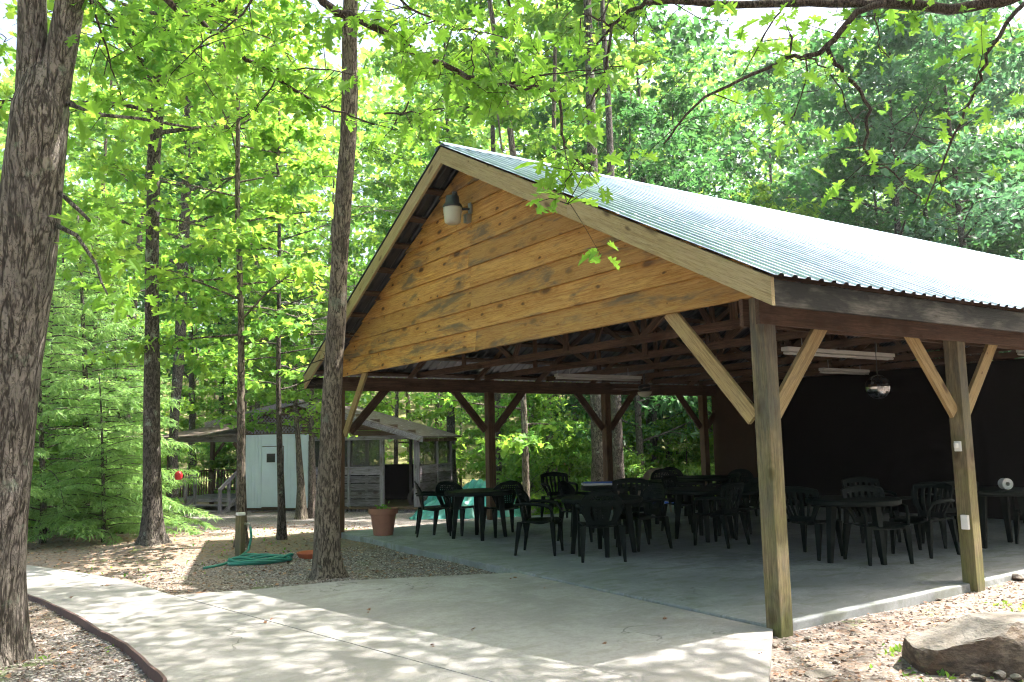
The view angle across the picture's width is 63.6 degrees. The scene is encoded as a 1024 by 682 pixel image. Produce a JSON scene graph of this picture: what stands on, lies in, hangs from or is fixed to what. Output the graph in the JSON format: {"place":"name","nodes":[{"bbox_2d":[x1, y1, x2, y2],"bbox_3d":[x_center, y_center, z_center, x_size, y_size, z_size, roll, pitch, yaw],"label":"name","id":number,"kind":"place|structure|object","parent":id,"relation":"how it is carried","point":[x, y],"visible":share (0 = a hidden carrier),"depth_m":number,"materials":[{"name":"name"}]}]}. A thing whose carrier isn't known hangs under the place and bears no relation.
{"place":"outdoors","nodes":[
{"label":"outdoors","id":0,"kind":"place"},
{"bbox_2d":[26,565,489,681],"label":"path","id":1,"kind":"structure","parent":0,"point":[171,638],"depth_m":6.42,"materials":[{"name":"concrete"}]},
{"bbox_2d":[174,573,772,681],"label":"patio","id":2,"kind":"structure","parent":0,"point":[528,628],"depth_m":6.67,"materials":[{"name":"concrete"}]},
{"bbox_2d":[0,349,1023,681],"bbox_3d":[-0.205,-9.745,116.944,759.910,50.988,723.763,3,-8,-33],"label":"ground","id":3,"kind":"structure","parent":0,"point":[104,555],"depth_m":9.92,"materials":[{"name":"gravel"}]},
{"bbox_2d":[29,247,117,534],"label":"hemlock","id":4,"kind":"object","parent":3,"relation":"on","point":[66,351],"visible":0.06,"depth_m":18.33,"materials":[{"name":"green plant"}]},
{"bbox_2d":[28,415,131,535],"bbox_3d":[-8.484,2.661,16.102,2.299,2.782,2.657,3,-8,-33],"label":"shrub","id":5,"kind":"object","parent":3,"relation":"on","point":[56,449],"visible":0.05,"depth_m":15.77,"materials":[{"name":"green plant"}]},
{"bbox_2d":[28,594,166,681],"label":"path edging","id":6,"kind":"object","parent":3,"relation":"on","point":[153,673],"visible":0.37,"depth_m":6.65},
{"bbox_2d":[28,283,169,543],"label":"hemlock","id":7,"kind":"object","parent":3,"relation":"on","point":[37,492],"visible":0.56,"depth_m":14.03,"materials":[{"name":"green plant"}]},
{"bbox_2d":[27,374,180,545],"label":"hemlock","id":8,"kind":"object","parent":3,"relation":"on","point":[103,457],"visible":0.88,"depth_m":13.62,"materials":[{"name":"green plant"}]},
{"bbox_2d":[30,241,180,525],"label":"hemlock","id":9,"kind":"object","parent":3,"relation":"on","point":[71,266],"visible":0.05,"depth_m":20.17,"materials":[{"name":"green plant"}]},
{"bbox_2d":[0,0,215,372],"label":"forest tree","id":10,"kind":"object","parent":3,"relation":"on","point":[75,95],"visible":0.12,"depth_m":31.59,"materials":[{"name":"green plant"}]},
{"bbox_2d":[0,0,231,666],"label":"forked oak","id":11,"kind":"object","parent":3,"relation":"on","point":[32,195],"visible":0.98,"depth_m":5.94,"materials":[{"name":"grey plant"}]},
{"bbox_2d":[29,215,206,535],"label":"hemlock","id":12,"kind":"object","parent":3,"relation":"on","point":[98,334],"visible":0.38,"depth_m":15.36,"materials":[{"name":"green plant"}]},
{"bbox_2d":[29,315,221,537],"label":"hemlock","id":13,"kind":"object","parent":3,"relation":"on","point":[165,473],"visible":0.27,"depth_m":16.12,"materials":[{"name":"green plant"}]},
{"bbox_2d":[51,186,203,462],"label":"forest tree","id":14,"kind":"object","parent":3,"relation":"on","point":[171,331],"visible":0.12,"depth_m":24.62,"materials":[{"name":"green plant"}]},
{"bbox_2d":[8,0,256,443],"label":"forest tree","id":15,"kind":"object","parent":3,"relation":"on","point":[79,149],"visible":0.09,"depth_m":27.96,"materials":[{"name":"green plant"}]},
{"bbox_2d":[75,225,230,430],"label":"forest tree","id":16,"kind":"object","parent":3,"relation":"on","point":[206,383],"visible":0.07,"depth_m":36.59,"materials":[{"name":"green plant"}]},
{"bbox_2d":[0,0,373,545],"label":"spotted oak","id":17,"kind":"object","parent":3,"relation":"on","point":[152,531],"visible":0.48,"depth_m":12.61,"materials":[{"name":"green plant"}]},
{"bbox_2d":[61,0,322,524],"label":"leaning tree","id":18,"kind":"object","parent":3,"relation":"on","point":[180,330],"visible":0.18,"depth_m":20.96,"materials":[{"name":"green plant"}]},
{"bbox_2d":[89,156,299,495],"bbox_3d":[-13.420,-0.537,34.523,7.667,14.467,8.100,-4,-7,20],"label":"forest tree","id":19,"kind":"object","parent":3,"relation":"on","point":[190,377],"visible":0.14,"depth_m":34.10,"materials":[{"name":"green plant"}]},
{"bbox_2d":[0,0,397,547],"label":"slim tree","id":20,"kind":"object","parent":3,"relation":"on","point":[165,278],"visible":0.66,"depth_m":12.15,"materials":[{"name":"green plant"}]},
{"bbox_2d":[160,271,254,465],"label":"forest tree","id":21,"kind":"object","parent":3,"relation":"on","point":[186,421],"visible":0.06,"depth_m":38.82,"materials":[{"name":"green plant"}]},
{"bbox_2d":[180,442,236,494],"bbox_3d":[-11.974,5.264,33.259,2.912,2.832,3.174,4,-8,-36],"label":"shrub","id":22,"kind":"object","parent":3,"relation":"on","point":[223,453],"visible":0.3,"depth_m":33.12,"materials":[{"name":"green plant"}]},
{"bbox_2d":[125,100,310,493],"bbox_3d":[-12.909,-2.092,36.283,8.084,18.008,7.944,-5,-8,27],"label":"forest tree","id":23,"kind":"object","parent":3,"relation":"on","point":[163,319],"visible":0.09,"depth_m":35.49,"materials":[{"name":"green plant"}]},
{"bbox_2d":[235,512,250,555],"bbox_3d":[-3.845,2.803,11.794,0.200,0.700,0.152,3,-8,-33],"label":"tap post","id":24,"kind":"object","parent":3,"relation":"on","point":[240,525],"visible":0.84,"depth_m":11.75,"materials":[{"name":"brown wood"}]},
{"bbox_2d":[165,263,321,473],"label":"forest tree","id":25,"kind":"object","parent":3,"relation":"on","point":[220,461],"visible":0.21,"depth_m":29.24,"materials":[{"name":"green plant"}]},
{"bbox_2d":[160,28,330,408],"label":"forest tree","id":26,"kind":"object","parent":3,"relation":"on","point":[291,230],"visible":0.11,"depth_m":33.70,"materials":[{"name":"green plant"}]},
{"bbox_2d":[203,526,293,568],"bbox_3d":[-3.367,2.766,11.108,1.002,0.411,1.272,-2,-7,9],"label":"garden hose","id":27,"kind":"object","parent":3,"relation":"on","point":[248,559],"visible":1,"depth_m":10.75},
{"bbox_2d":[191,240,309,450],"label":"forest tree","id":28,"kind":"object","parent":3,"relation":"on","point":[231,382],"visible":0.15,"depth_m":34.62,"materials":[{"name":"green plant"}]},
{"bbox_2d":[151,108,395,539],"bbox_3d":[-3.946,-0.230,13.752,3.957,7.558,4.824,3,-8,-33],"label":"thin tree","id":29,"kind":"object","parent":3,"relation":"on","point":[275,197],"visible":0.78,"depth_m":13.43,"materials":[{"name":"green plant"}]},
{"bbox_2d":[206,314,371,519],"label":"crooked sapling","id":30,"kind":"object","parent":3,"relation":"on","point":[294,394],"visible":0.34,"depth_m":22.28,"materials":[{"name":"green plant"}]},
{"bbox_2d":[231,262,375,517],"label":"tree","id":31,"kind":"object","parent":3,"relation":"on","point":[312,486],"visible":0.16,"depth_m":22.82,"materials":[{"name":"green plant"}]},
{"bbox_2d":[160,399,461,513],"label":"screened shed","id":32,"kind":"structure","parent":3,"relation":"on","point":[369,484],"depth_m":25.80,"materials":[{"name":"grey wood"}]},
{"bbox_2d":[261,447,277,506],"bbox_3d":[-7.482,4.232,25.753,0.745,1.861,0.045,-3,-7,15],"label":"door","id":33,"kind":"structure","parent":32,"relation":"in","point":[269,454],"depth_m":25.77,"materials":[{"name":"white metal"}]},
{"bbox_2d":[0,0,630,269],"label":"patio oak","id":34,"kind":"object","parent":3,"relation":"on","point":[488,80],"visible":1,"depth_m":6.02,"materials":[{"name":"green plant"}]},
{"bbox_2d":[247,78,407,338],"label":"forest tree","id":35,"kind":"object","parent":3,"relation":"on","point":[365,192],"visible":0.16,"depth_m":37.94,"materials":[{"name":"green plant"}]},
{"bbox_2d":[307,0,357,580],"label":"oak tree","id":36,"kind":"object","parent":3,"relation":"on","point":[327,560],"visible":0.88,"depth_m":9.51,"materials":[{"name":"brown plant"}]},
{"bbox_2d":[284,257,410,460],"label":"forest tree","id":37,"kind":"object","parent":3,"relation":"on","point":[351,263],"visible":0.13,"depth_m":34.49,"materials":[{"name":"green plant"}]},
{"bbox_2d":[300,173,465,463],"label":"forest tree","id":38,"kind":"object","parent":3,"relation":"on","point":[375,239],"visible":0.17,"depth_m":30.56,"materials":[{"name":"green plant"}]},
{"bbox_2d":[348,69,470,463],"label":"forest tree","id":39,"kind":"object","parent":3,"relation":"on","point":[384,228],"visible":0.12,"depth_m":40.04,"materials":[{"name":"green plant"}]},
{"bbox_2d":[355,66,489,428],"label":"forest tree","id":40,"kind":"object","parent":3,"relation":"on","point":[380,195],"visible":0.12,"depth_m":37.58,"materials":[{"name":"green plant"}]},
{"bbox_2d":[357,0,532,485],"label":"forest tree","id":41,"kind":"object","parent":3,"relation":"on","point":[385,62],"visible":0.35,"depth_m":31.72,"materials":[{"name":"green plant"}]},
{"bbox_2d":[404,378,503,486],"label":"forest tree","id":42,"kind":"object","parent":3,"relation":"on","point":[476,435],"visible":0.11,"depth_m":34.90,"materials":[{"name":"green plant"}]},
{"bbox_2d":[409,479,520,519],"bbox_3d":[-1.131,4.077,21.473,3.010,0.974,1.802,-1,-7,0],"label":"tarpaulin heap","id":43,"kind":"object","parent":3,"relation":"on","point":[467,501],"visible":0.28,"depth_m":20.89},
{"bbox_2d":[391,0,553,485],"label":"forest tree","id":44,"kind":"object","parent":3,"relation":"on","point":[468,51],"visible":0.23,"depth_m":26.93,"materials":[{"name":"green plant"}]},
{"bbox_2d":[388,50,603,515],"bbox_3d":[0.094,-1.300,20.642,6.220,11.980,7.203,-2,-7,6],"label":"forest tree","id":45,"kind":"object","parent":3,"relation":"on","point":[520,443],"visible":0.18,"depth_m":20.48,"materials":[{"name":"green plant"}]},
{"bbox_2d":[433,0,575,510],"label":"forest tree","id":46,"kind":"object","parent":3,"relation":"on","point":[492,13],"visible":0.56,"depth_m":24.90,"materials":[{"name":"green plant"}]},
{"bbox_2d":[0,17,1023,458],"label":"woods","id":47,"kind":"object","parent":3,"relation":"on","point":[368,171],"visible":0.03,"depth_m":60.93,"materials":[{"name":"green plant"}]},
{"bbox_2d":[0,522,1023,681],"bbox_3d":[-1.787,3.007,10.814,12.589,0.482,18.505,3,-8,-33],"label":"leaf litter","id":48,"kind":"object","parent":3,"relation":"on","point":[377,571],"visible":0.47,"depth_m":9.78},
{"bbox_2d":[458,393,590,514],"bbox_3d":[0.544,3.103,22.568,3.213,4.092,3.714,5,-9,-43],"label":"shrub","id":49,"kind":"object","parent":3,"relation":"on","point":[539,400],"visible":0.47,"depth_m":22.31,"materials":[{"name":"green plant"}]},
{"bbox_2d":[460,393,589,495],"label":"forest tree","id":50,"kind":"object","parent":3,"relation":"on","point":[470,432],"visible":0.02,"depth_m":27.60,"materials":[{"name":"green plant"}]},
{"bbox_2d":[34,527,1023,681],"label":"grass tufts","id":51,"kind":"object","parent":3,"relation":"on","point":[899,649],"visible":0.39,"depth_m":6.12,"materials":[{"name":"green plant"}]},
{"bbox_2d":[462,0,622,509],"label":"forest tree","id":52,"kind":"object","parent":3,"relation":"on","point":[580,82],"visible":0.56,"depth_m":24.25,"materials":[{"name":"green plant"}]},
{"bbox_2d":[521,434,591,514],"bbox_3d":[1.529,3.715,22.161,2.732,2.587,2.507,-3,-7,11],"label":"shrub","id":53,"kind":"object","parent":3,"relation":"on","point":[575,448],"visible":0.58,"depth_m":21.98,"materials":[{"name":"green plant"}]},
{"bbox_2d":[483,2,656,422],"bbox_3d":[1.746,-4.170,32.501,9.136,20.709,9.296,-5,-8,29],"label":"forest tree","id":54,"kind":"object","parent":3,"relation":"on","point":[530,130],"visible":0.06,"depth_m":32.03,"materials":[{"name":"green plant"}]},
{"bbox_2d":[524,0,626,493],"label":"forest tree","id":55,"kind":"object","parent":3,"relation":"on","point":[612,8],"visible":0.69,"depth_m":21.19,"materials":[{"name":"green plant"}]},
{"bbox_2d":[518,0,668,488],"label":"forest tree","id":56,"kind":"object","parent":3,"relation":"on","point":[636,59],"visible":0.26,"depth_m":27.64,"materials":[{"name":"green plant"}]},
{"bbox_2d":[583,0,603,491],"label":"forest tree","id":57,"kind":"object","parent":3,"relation":"on","point":[597,452],"visible":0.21,"depth_m":20.84,"materials":[{"name":"brown plant"}]},
{"bbox_2d":[572,446,663,492],"bbox_3d":[2.785,3.808,21.806,2.566,2.071,2.354,-5,-8,27],"label":"shrub","id":58,"kind":"object","parent":3,"relation":"on","point":[628,458],"visible":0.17,"depth_m":21.65,"materials":[{"name":"green plant"}]},
{"bbox_2d":[570,415,665,492],"bbox_3d":[3.119,3.679,24.251,2.818,3.127,3.258,-5,-7,26],"label":"shrub","id":59,"kind":"object","parent":3,"relation":"on","point":[653,452],"visible":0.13,"depth_m":24.02,"materials":[{"name":"green plant"}]},
{"bbox_2d":[558,166,711,468],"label":"forest tree","id":60,"kind":"object","parent":3,"relation":"on","point":[658,174],"visible":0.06,"depth_m":24.64,"materials":[{"name":"green plant"}]},
{"bbox_2d":[543,89,732,477],"bbox_3d":[3.469,-1.200,24.044,7.475,12.700,7.526,-6,-8,35],"label":"forest tree","id":61,"kind":"object","parent":3,"relation":"on","point":[621,102],"visible":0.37,"depth_m":23.50,"materials":[{"name":"green plant"}]},
{"bbox_2d":[500,0,803,475],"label":"forest tree","id":62,"kind":"object","parent":3,"relation":"on","point":[687,34],"visible":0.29,"depth_m":27.14,"materials":[{"name":"green plant"}]},
{"bbox_2d":[303,141,1023,637],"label":"pavilion","id":63,"kind":"structure","parent":3,"relation":"on","point":[717,301],"depth_m":10.63,"materials":[{"name":"brown wood"}]},
{"bbox_2d":[442,191,471,224],"bbox_3d":[-0.720,-1.702,10.603,0.359,0.427,0.257,3,-8,-33],"label":"security light","id":64,"kind":"object","parent":63,"relation":"attached to","point":[452,208],"visible":1,"depth_m":10.50,"materials":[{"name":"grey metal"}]},
{"bbox_2d":[554,371,641,380],"bbox_3d":[1.495,0.556,14.120,1.850,0.222,0.110,3,-8,-33],"label":"fluorescent light","id":65,"kind":"object","parent":63,"relation":"hanging from","point":[596,377],"visible":0.98,"depth_m":14.01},
{"bbox_2d":[781,338,894,359],"bbox_3d":[4.197,0.098,10.541,2.210,0.222,0.110,3,-8,-33],"label":"fluorescent light","id":66,"kind":"object","parent":63,"relation":"hanging from","point":[788,350],"visible":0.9,"depth_m":10.51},
{"bbox_2d":[865,342,891,398],"bbox_3d":[4.642,0.373,10.506,0.310,0.735,0.308,3,-8,-33],"label":"mirror ball","id":67,"kind":"object","parent":63,"relation":"hanging from","point":[877,386],"visible":1,"depth_m":10.38,"materials":[{"name":"metal"}]},
{"bbox_2d":[645,408,714,485],"bbox_3d":[5.285,3.560,24.658,2.795,3.351,3.231,0,-7,-10],"label":"shrub","id":68,"kind":"object","parent":3,"relation":"on","point":[671,445],"visible":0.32,"depth_m":24.48,"materials":[{"name":"green plant"}]},
{"bbox_2d":[341,501,1023,630],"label":"concrete slab","id":69,"kind":"structure","parent":3,"relation":"on","point":[712,577],"depth_m":9.55,"materials":[{"name":"concrete"}]},
{"bbox_2d":[368,501,397,535],"bbox_3d":[-2.076,2.855,13.326,0.480,0.537,0.480,3,-8,-33],"label":"plant pot","id":70,"kind":"object","parent":69,"relation":"on","point":[383,520],"visible":1,"depth_m":13.16,"materials":[{"name":"ceramic"}]},
{"bbox_2d":[414,481,450,537],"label":"plastic chair","id":71,"kind":"object","parent":69,"relation":"on","point":[420,493],"visible":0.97,"depth_m":12.96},
{"bbox_2d":[433,481,473,535],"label":"plastic chair","id":72,"kind":"object","parent":69,"relation":"on","point":[440,485],"visible":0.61,"depth_m":13.11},
{"bbox_2d":[444,488,512,540],"bbox_3d":[-0.504,2.653,12.678,1.060,0.720,1.060,-6,-8,36],"label":"plastic table","id":73,"kind":"object","parent":69,"relation":"on","point":[478,494],"visible":0.98,"depth_m":12.58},
{"bbox_2d":[484,480,524,537],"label":"plastic chair","id":74,"kind":"object","parent":69,"relation":"on","point":[509,505],"visible":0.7,"depth_m":12.79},
{"bbox_2d":[514,487,563,555],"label":"plastic chair","id":75,"kind":"object","parent":69,"relation":"on","point":[524,500],"visible":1,"depth_m":10.97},
{"bbox_2d":[540,472,577,517],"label":"plastic chair","id":76,"kind":"object","parent":69,"relation":"on","point":[550,494],"visible":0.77,"depth_m":15.37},
{"bbox_2d":[557,481,603,541],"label":"plastic chair","id":77,"kind":"object","parent":69,"relation":"on","point":[566,488],"visible":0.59,"depth_m":12.26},
{"bbox_2d":[575,490,626,562],"bbox_3d":[1.098,2.259,10.205,0.618,0.856,0.570,-1,-7,0],"label":"plastic chair","id":78,"kind":"object","parent":69,"relation":"on","point":[598,522],"visible":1,"depth_m":10.03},
{"bbox_2d":[561,494,642,557],"bbox_3d":[1.179,2.389,10.741,1.060,0.720,1.060,-8,-9,44],"label":"plastic table","id":79,"kind":"object","parent":69,"relation":"on","point":[628,499],"visible":0.68,"depth_m":10.69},
{"bbox_2d":[612,478,651,538],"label":"plastic chair","id":80,"kind":"object","parent":69,"relation":"on","point":[631,481],"visible":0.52,"depth_m":12.66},
{"bbox_2d":[616,483,672,551],"bbox_3d":[1.777,2.358,11.161,0.570,0.856,0.618,2,-7,-25],"label":"plastic chair","id":81,"kind":"object","parent":69,"relation":"on","point":[655,493],"visible":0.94,"depth_m":11.16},
{"bbox_2d":[661,475,703,532],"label":"plastic chair","id":82,"kind":"object","parent":69,"relation":"on","point":[689,503],"visible":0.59,"depth_m":13.05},
{"bbox_2d":[666,486,739,542],"bbox_3d":[2.776,2.502,11.983,1.060,0.720,1.060,4,-9,-38],"label":"plastic table","id":83,"kind":"object","parent":69,"relation":"on","point":[702,505],"visible":0.84,"depth_m":11.89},
{"bbox_2d":[693,482,749,548],"bbox_3d":[2.855,2.347,11.269,0.618,0.857,0.570,5,-9,-43],"label":"plastic chair","id":84,"kind":"object","parent":69,"relation":"on","point":[723,514],"visible":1,"depth_m":11.19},
{"bbox_2d":[717,477,759,539],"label":"plastic chair","id":85,"kind":"object","parent":69,"relation":"on","point":[752,491],"visible":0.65,"depth_m":12.22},
{"bbox_2d":[785,486,842,560],"bbox_3d":[3.626,2.191,10.081,0.570,0.857,0.618,4,-9,-38],"label":"plastic chair","id":86,"kind":"object","parent":69,"relation":"on","point":[803,520],"visible":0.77,"depth_m":9.98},
{"bbox_2d":[805,495,901,564],"bbox_3d":[4.021,2.207,9.699,1.060,0.720,1.060,-4,-7,21],"label":"plastic table","id":87,"kind":"object","parent":69,"relation":"on","point":[831,503],"visible":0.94,"depth_m":9.43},
{"bbox_2d":[841,477,900,543],"bbox_3d":[4.946,2.322,11.431,0.618,0.857,0.570,-1,-7,-4],"label":"plastic chair","id":88,"kind":"object","parent":69,"relation":"on","point":[866,480],"visible":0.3,"depth_m":11.58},
{"bbox_2d":[841,485,913,565],"bbox_3d":[4.210,2.121,9.594,0.618,0.857,0.570,0,-7,-9],"label":"plastic chair","id":89,"kind":"object","parent":69,"relation":"on","point":[887,525],"visible":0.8,"depth_m":9.71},
{"bbox_2d":[889,482,959,558],"bbox_3d":[5.019,2.161,10.072,0.570,0.857,0.618,2,-8,-28],"label":"plastic chair","id":90,"kind":"object","parent":69,"relation":"on","point":[917,521],"visible":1,"depth_m":10.11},
{"bbox_2d":[919,480,978,548],"bbox_3d":[5.718,2.228,10.763,0.618,0.857,0.570,-1,-7,-4],"label":"plastic chair","id":91,"kind":"object","parent":69,"relation":"on","point":[952,511],"visible":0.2,"depth_m":10.59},
{"bbox_2d":[948,486,1023,548],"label":"plastic table","id":92,"kind":"object","parent":69,"relation":"on","point":[984,492],"visible":0.68,"depth_m":10.45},
{"bbox_2d":[613,36,766,467],"bbox_3d":[6.551,-3.082,31.575,6.780,17.961,6.643,2,-8,-28],"label":"forest tree","id":93,"kind":"object","parent":3,"relation":"on","point":[734,120],"visible":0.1,"depth_m":30.95,"materials":[{"name":"green plant"}]},
{"bbox_2d":[597,86,803,463],"bbox_3d":[5.792,-1.533,27.963,8.450,14.356,8.507,2,-8,-27],"label":"forest tree","id":94,"kind":"object","parent":3,"relation":"on","point":[675,101],"visible":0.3,"depth_m":27.76,"materials":[{"name":"green plant"}]},
{"bbox_2d":[696,52,862,211],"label":"forest tree","id":95,"kind":"object","parent":3,"relation":"on","point":[765,78],"visible":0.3,"depth_m":37.22,"materials":[{"name":"green plant"}]},
{"bbox_2d":[730,178,837,217],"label":"forest tree","id":96,"kind":"object","parent":3,"relation":"on","point":[763,192],"visible":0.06,"depth_m":25.30,"materials":[{"name":"green plant"}]},
{"bbox_2d":[554,0,1023,212],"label":"overhanging oak","id":97,"kind":"object","parent":3,"relation":"on","point":[849,130],"visible":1,"depth_m":5.89,"materials":[{"name":"green plant"}]},
{"bbox_2d":[747,74,902,229],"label":"forest tree","id":98,"kind":"object","parent":3,"relation":"on","point":[781,162],"visible":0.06,"depth_m":40.98,"materials":[{"name":"green plant"}]},
{"bbox_2d":[761,143,888,222],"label":"forest tree","id":99,"kind":"object","parent":3,"relation":"on","point":[804,159],"visible":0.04,"depth_m":32.86,"materials":[{"name":"green plant"}]},
{"bbox_2d":[789,97,970,362],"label":"forest tree","id":100,"kind":"object","parent":3,"relation":"on","point":[854,155],"visible":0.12,"depth_m":27.59,"materials":[{"name":"green plant"}]},
{"bbox_2d":[741,0,1023,255],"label":"forest tree","id":101,"kind":"object","parent":3,"relation":"on","point":[928,79],"visible":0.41,"depth_m":24.47,"materials":[{"name":"green plant"}]},
{"bbox_2d":[789,0,1023,257],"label":"forest tree","id":102,"kind":"object","parent":3,"relation":"on","point":[913,115],"visible":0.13,"depth_m":27.98,"materials":[{"name":"green plant"}]},
{"bbox_2d":[813,0,1023,367],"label":"forest tree","id":103,"kind":"object","parent":3,"relation":"on","point":[905,44],"visible":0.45,"depth_m":23.46,"materials":[{"name":"green plant"}]},
{"bbox_2d":[872,97,1023,358],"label":"forest tree","id":104,"kind":"object","parent":3,"relation":"on","point":[996,144],"visible":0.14,"depth_m":26.48,"materials":[{"name":"green plant"}]},
{"bbox_2d":[877,0,1023,258],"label":"forest tree","id":105,"kind":"object","parent":3,"relation":"on","point":[943,209],"visible":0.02,"depth_m":31.78,"materials":[{"name":"green plant"}]},
{"bbox_2d":[902,611,1023,677],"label":"boulder","id":106,"kind":"object","parent":3,"relation":"on","point":[986,644],"visible":0.92,"depth_m":5.34,"materials":[{"name":"stone"}]},
{"bbox_2d":[954,105,1023,235],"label":"forest tree","id":107,"kind":"object","parent":3,"relation":"on","point":[1017,115],"visible":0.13,"depth_m":27.40,"materials":[{"name":"green plant"}]},
{"bbox_2d":[0,545,1023,681],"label":"loose gravel","id":108,"kind":"structure","parent":0,"point":[291,583],"depth_m":7.12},
{"bbox_2d":[0,0,1023,347],"label":"sky","id":109,"kind":"structure","parent":0,"point":[743,15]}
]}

